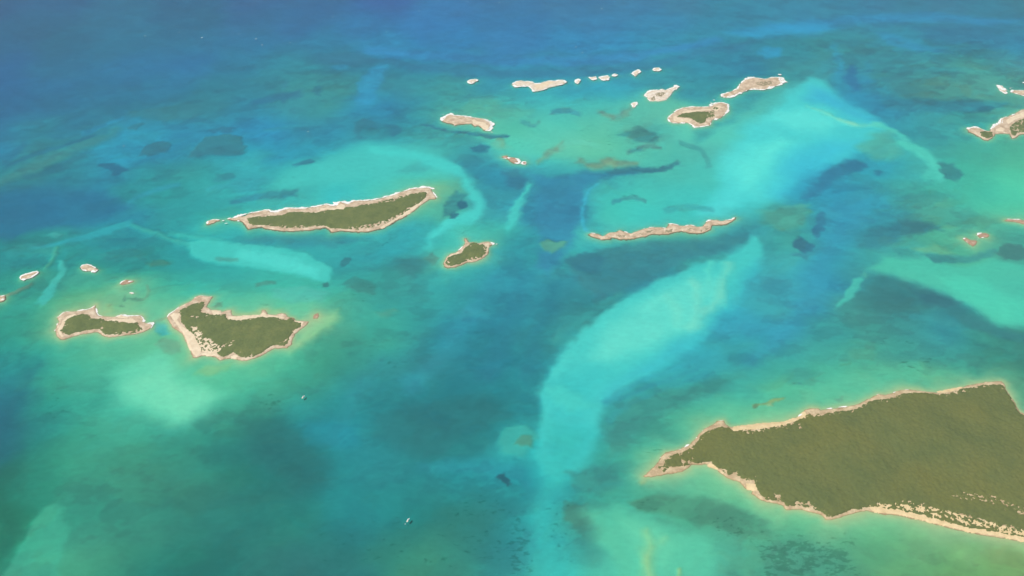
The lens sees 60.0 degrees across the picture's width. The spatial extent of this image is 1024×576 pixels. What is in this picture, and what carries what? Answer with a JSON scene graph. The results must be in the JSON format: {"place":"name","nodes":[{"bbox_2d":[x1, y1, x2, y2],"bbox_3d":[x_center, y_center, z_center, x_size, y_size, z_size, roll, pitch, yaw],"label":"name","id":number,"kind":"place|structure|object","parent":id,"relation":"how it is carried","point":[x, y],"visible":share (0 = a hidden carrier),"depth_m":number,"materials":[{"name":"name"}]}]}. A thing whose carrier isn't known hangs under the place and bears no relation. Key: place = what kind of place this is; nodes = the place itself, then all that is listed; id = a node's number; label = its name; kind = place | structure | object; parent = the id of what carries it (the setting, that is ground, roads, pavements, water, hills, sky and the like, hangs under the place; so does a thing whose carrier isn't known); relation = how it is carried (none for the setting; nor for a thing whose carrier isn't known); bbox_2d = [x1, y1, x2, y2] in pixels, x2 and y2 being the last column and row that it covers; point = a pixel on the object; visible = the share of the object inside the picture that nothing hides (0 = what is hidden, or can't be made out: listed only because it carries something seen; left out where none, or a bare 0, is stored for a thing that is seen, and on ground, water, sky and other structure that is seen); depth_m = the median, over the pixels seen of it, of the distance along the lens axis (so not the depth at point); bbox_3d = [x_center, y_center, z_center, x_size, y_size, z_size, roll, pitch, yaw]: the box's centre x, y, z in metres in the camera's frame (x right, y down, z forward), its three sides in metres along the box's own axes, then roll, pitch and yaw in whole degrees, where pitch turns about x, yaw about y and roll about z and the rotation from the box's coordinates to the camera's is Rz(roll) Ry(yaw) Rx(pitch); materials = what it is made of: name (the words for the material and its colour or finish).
{"place":"outdoors","nodes":[
{"label":"outdoors","id":0,"kind":"place"},
{"bbox_2d":[0,0,1023,575],"bbox_3d":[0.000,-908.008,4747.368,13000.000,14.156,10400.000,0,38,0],"label":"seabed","id":1,"kind":"structure","parent":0,"point":[544,384],"depth_m":3671.51,"materials":[{"name":"teal liquid"}]},
{"bbox_2d":[440,113,494,130],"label":"island","id":2,"kind":"structure","parent":1,"relation":"on","point":[456,120],"depth_m":4698.78,"materials":[{"name":"stone"}]},
{"bbox_2d":[443,238,494,268],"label":"island","id":3,"kind":"structure","parent":1,"relation":"on","point":[468,252],"depth_m":3746.19,"materials":[{"name":"plant"}]},
{"bbox_2d":[667,102,729,127],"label":"island","id":4,"kind":"structure","parent":1,"relation":"on","point":[696,117],"depth_m":4753.25,"materials":[{"name":"stone"}]},
{"bbox_2d":[720,74,785,97],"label":"island","id":5,"kind":"structure","parent":1,"relation":"on","point":[749,83],"depth_m":5050.77,"materials":[{"name":"stone"}]},
{"bbox_2d":[966,110,1023,140],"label":"island","id":6,"kind":"structure","parent":1,"relation":"on","point":[1012,125],"depth_m":4633.90,"materials":[{"name":"stone"}]},
{"bbox_3d":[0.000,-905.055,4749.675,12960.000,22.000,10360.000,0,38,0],"label":"water","id":7,"kind":"structure","parent":0,"visible":0},
{"bbox_2d":[0,295,5,302],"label":"rocky islet","id":8,"kind":"object","parent":7,"relation":"in","point":[2,298],"visible":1,"depth_m":3516.83,"materials":[{"name":"stone"}]},
{"bbox_2d":[19,271,38,280],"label":"rocky islet","id":9,"kind":"object","parent":7,"relation":"in","point":[26,276],"visible":1,"depth_m":3636.30,"materials":[{"name":"stone"}]},
{"bbox_2d":[80,264,98,272],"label":"rocky islet","id":10,"kind":"object","parent":7,"relation":"in","point":[88,268],"visible":1,"depth_m":3673.47,"materials":[{"name":"stone"}]},
{"bbox_2d":[54,305,154,339],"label":"island","id":11,"kind":"structure","parent":7,"relation":"on","point":[70,324],"depth_m":3385.66,"materials":[{"name":"plant"}]},
{"bbox_2d":[120,280,133,284],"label":"rocky islet","id":12,"kind":"object","parent":7,"relation":"in","point":[124,282],"visible":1,"depth_m":3600.98,"materials":[{"name":"stone"}]},
{"bbox_2d":[206,219,225,224],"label":"rocky islet","id":13,"kind":"object","parent":7,"relation":"in","point":[212,221],"visible":1,"depth_m":3949.77,"materials":[{"name":"stone"}]},
{"bbox_2d":[167,295,308,360],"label":"island","id":14,"kind":"structure","parent":7,"relation":"on","point":[200,326],"depth_m":3357.17,"materials":[{"name":"plant"}]},
{"bbox_2d":[227,186,436,232],"bbox_3d":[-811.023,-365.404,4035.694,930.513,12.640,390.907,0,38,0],"label":"island","id":15,"kind":"structure","parent":7,"relation":"on","point":[359,216],"depth_m":3983.02,"materials":[{"name":"plant"}]},
{"bbox_2d":[467,79,477,83],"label":"rocky islet","id":16,"kind":"object","parent":7,"relation":"in","point":[471,81],"visible":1,"depth_m":5089.92,"materials":[{"name":"stone"}]},
{"bbox_2d":[502,156,520,163],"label":"rocky islet","id":17,"kind":"object","parent":7,"relation":"in","point":[514,160],"visible":1,"depth_m":4383.97,"materials":[{"name":"stone"}]},
{"bbox_2d":[511,80,566,91],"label":"rocky islet","id":18,"kind":"object","parent":7,"relation":"in","point":[536,87],"visible":1,"depth_m":5056.74,"materials":[{"name":"stone"}]},
{"bbox_2d":[599,75,609,80],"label":"rocky islet","id":19,"kind":"object","parent":7,"relation":"in","point":[606,77],"visible":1,"depth_m":5130.97,"materials":[{"name":"stone"}]},
{"bbox_2d":[631,102,637,107],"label":"rocky islet","id":20,"kind":"object","parent":7,"relation":"in","point":[633,104],"visible":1,"depth_m":4859.77,"materials":[{"name":"stone"}]},
{"bbox_2d":[631,69,640,76],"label":"rocky islet","id":21,"kind":"object","parent":7,"relation":"in","point":[635,73],"visible":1,"depth_m":5183.56,"materials":[{"name":"stone"}]},
{"bbox_2d":[643,85,679,101],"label":"rocky islet","id":22,"kind":"object","parent":7,"relation":"in","point":[657,95],"visible":1,"depth_m":4954.85,"materials":[{"name":"stone"}]},
{"bbox_2d":[588,217,735,240],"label":"island","id":23,"kind":"structure","parent":7,"relation":"on","point":[669,229],"depth_m":3887.72,"materials":[{"name":"sand"}]},
{"bbox_2d":[643,381,1023,541],"bbox_3d":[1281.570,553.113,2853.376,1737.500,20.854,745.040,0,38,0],"label":"island","id":24,"kind":"structure","parent":7,"relation":"on","point":[952,458],"depth_m":2851.70,"materials":[{"name":"green plant"}]},
{"bbox_2d":[963,238,976,245],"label":"rocky islet","id":25,"kind":"object","parent":7,"relation":"in","point":[971,242],"visible":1,"depth_m":3828.90,"materials":[{"name":"stone"}]},
{"bbox_2d":[977,233,988,239],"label":"rocky islet","id":26,"kind":"object","parent":7,"relation":"in","point":[982,235],"visible":1,"depth_m":3865.07,"materials":[{"name":"stone"}]},
{"bbox_2d":[996,85,1007,93],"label":"rocky islet","id":27,"kind":"object","parent":7,"relation":"in","point":[1002,89],"visible":1,"depth_m":5006.71,"materials":[{"name":"stone"}]},
{"bbox_2d":[1005,219,1023,223],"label":"rocky islet","id":28,"kind":"object","parent":7,"relation":"in","point":[1016,220],"visible":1,"depth_m":3956.28,"materials":[{"name":"stone"}]},
{"bbox_2d":[1010,82,1023,95],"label":"rocky islet","id":29,"kind":"object","parent":7,"relation":"in","point":[1020,92],"visible":1,"depth_m":4981.31,"materials":[{"name":"stone"}]}
]}

